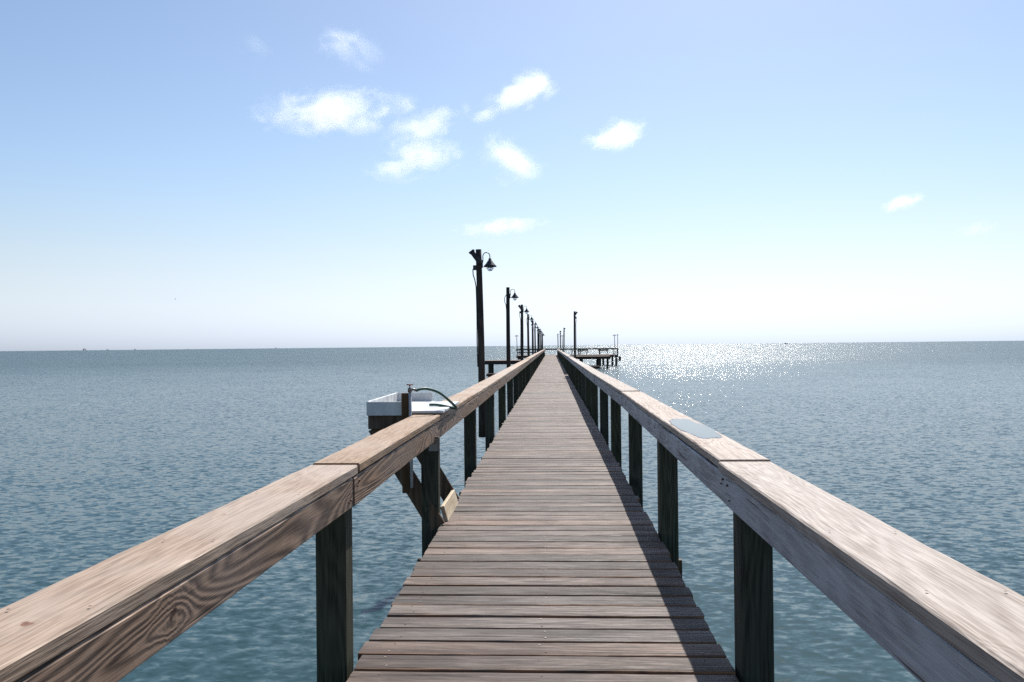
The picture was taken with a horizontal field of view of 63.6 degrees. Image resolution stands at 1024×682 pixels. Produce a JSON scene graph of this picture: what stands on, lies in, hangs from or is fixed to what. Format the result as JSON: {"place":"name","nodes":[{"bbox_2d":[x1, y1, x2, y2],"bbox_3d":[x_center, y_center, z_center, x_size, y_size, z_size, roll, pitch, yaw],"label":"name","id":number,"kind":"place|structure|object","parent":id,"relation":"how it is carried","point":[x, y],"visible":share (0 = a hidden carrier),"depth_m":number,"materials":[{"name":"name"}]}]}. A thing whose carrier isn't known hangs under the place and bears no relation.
{"place":"outdoors","nodes":[
{"label":"outdoors","id":0,"kind":"place"},
{"bbox_2d":[0,349,544,681],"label":"railing","id":1,"kind":"object","parent":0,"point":[117,617],"visible":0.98,"depth_m":2.55,"materials":[{"name":"brown wood"}]},
{"bbox_2d":[401,384,415,492],"bbox_3d":[-0.816,0.776,6.570,0.122,0.867,0.065,-1,0,3],"label":"standpipe","id":2,"kind":"object","parent":1,"relation":"attached to","point":[407,468],"visible":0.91,"depth_m":6.56,"materials":[{"name":"brown wood"}]},
{"bbox_2d":[416,387,456,409],"bbox_3d":[-0.615,0.478,6.865,0.284,0.216,0.600,-1,0,3],"label":"garden hose","id":3,"kind":"object","parent":2,"relation":"attached to","point":[442,395],"visible":0.98,"depth_m":6.86,"materials":[{"name":"green rubber"}]},
{"bbox_2d":[428,436,438,451],"bbox_3d":[-0.606,0.794,6.349,0.085,0.115,0.056,-1,0,3],"label":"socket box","id":4,"kind":"object","parent":1,"relation":"attached to","point":[433,447],"visible":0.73,"depth_m":6.32,"materials":[{"name":"grey metal"}]},
{"bbox_2d":[469,249,496,436],"bbox_3d":[-0.473,0.035,13.596,0.480,3.101,0.233,0,0,-15],"label":"lamp post","id":5,"kind":"object","parent":1,"relation":"attached to","point":[477,256],"visible":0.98,"depth_m":13.60,"materials":[{"name":"brown wood"}]},
{"bbox_2d":[504,287,518,367],"bbox_3d":[0.003,0.083,22.520,0.403,3.101,0.220,-1,0,3],"label":"lamp post","id":6,"kind":"object","parent":1,"relation":"attached to","point":[507,304],"visible":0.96,"depth_m":22.48,"materials":[{"name":"brown wood"}]},
{"bbox_2d":[518,305,528,360],"bbox_3d":[0.458,0.136,31.983,0.475,3.102,0.233,-1,0,-12],"label":"lamp post","id":7,"kind":"object","parent":1,"relation":"attached to","point":[521,307],"visible":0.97,"depth_m":31.99,"materials":[{"name":"black wood"}]},
{"bbox_2d":[526,314,533,356],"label":"lamp post","id":8,"kind":"object","parent":1,"relation":"attached to","point":[528,348],"visible":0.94,"depth_m":41.57,"materials":[{"name":"black wood"}]},
{"bbox_2d":[531,321,536,354],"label":"lamp post","id":9,"kind":"object","parent":1,"relation":"attached to","point":[532,327],"visible":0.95,"depth_m":51.16,"materials":[{"name":"black wood"}]},
{"bbox_2d":[534,325,538,352],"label":"lamp post","id":10,"kind":"object","parent":1,"relation":"attached to","point":[535,327],"visible":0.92,"depth_m":60.96,"materials":[{"name":"black wood"}]},
{"bbox_2d":[537,327,540,351],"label":"lamp post","id":11,"kind":"object","parent":1,"relation":"attached to","point":[538,329],"visible":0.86,"depth_m":70.43,"materials":[{"name":"black wood"}]},
{"bbox_2d":[366,392,458,530],"bbox_3d":[-0.829,1.022,7.282,0.631,1.068,1.286,-1,0,3],"label":"fish cleaning table","id":12,"kind":"object","parent":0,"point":[383,412],"visible":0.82,"depth_m":6.72,"materials":[{"name":"white plastic"}]},
{"bbox_2d":[0,341,1023,681],"bbox_3d":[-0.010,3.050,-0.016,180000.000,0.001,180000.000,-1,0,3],"label":"water","id":13,"kind":"structure","parent":0,"point":[104,455],"depth_m":23.18,"materials":[{"name":"blue liquid"}]},
{"bbox_2d":[485,360,520,376],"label":"side platform","id":14,"kind":"structure","parent":13,"relation":"in","point":[490,363],"depth_m":82.25,"materials":[{"name":"brown wood"}]},
{"bbox_2d":[346,355,738,681],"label":"pier","id":15,"kind":"structure","parent":13,"relation":"on","point":[546,557],"depth_m":5.04,"materials":[{"name":"brown wood"}]},
{"bbox_2d":[574,311,577,358],"bbox_3d":[3.008,0.150,38.842,0.207,3.101,0.229,-1,0,3],"label":"floodlight pole","id":16,"kind":"object","parent":15,"relation":"on","point":[575,317],"visible":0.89,"depth_m":38.86,"materials":[{"name":"brown wood"}]},
{"bbox_2d":[516,348,617,365],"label":"end platform","id":17,"kind":"structure","parent":13,"relation":"in","point":[581,360],"depth_m":124.66,"materials":[{"name":"brown wood"}]},
{"bbox_2d":[598,349,608,353],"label":"bench","id":18,"kind":"object","parent":17,"relation":"on","point":[603,350],"visible":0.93,"depth_m":127.14,"materials":[{"name":"brown wood"}]},
{"bbox_2d":[571,356,610,367],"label":"side platform","id":19,"kind":"structure","parent":13,"relation":"in","point":[598,358],"depth_m":107.72,"materials":[{"name":"brown wood"}]},
{"bbox_2d":[0,0,1023,350],"label":"sky","id":20,"kind":"structure","parent":0,"point":[175,174],"materials":[{"name":"blue"}]},
{"bbox_2d":[557,349,1023,681],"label":"railing","id":21,"kind":"object","parent":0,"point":[919,611],"visible":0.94,"depth_m":2.58,"materials":[{"name":"brown wood"}]},
{"bbox_2d":[563,328,565,351],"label":"floodlight pole","id":22,"kind":"object","parent":21,"relation":"attached to","point":[563,339],"visible":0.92,"depth_m":74.82,"materials":[{"name":"black wood"}]},
{"bbox_2d":[669,418,721,438],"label":"puddle","id":23,"kind":"object","parent":21,"relation":"on","point":[693,428],"visible":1,"depth_m":5.28,"materials":[{"name":"clear liquid"}]}
]}

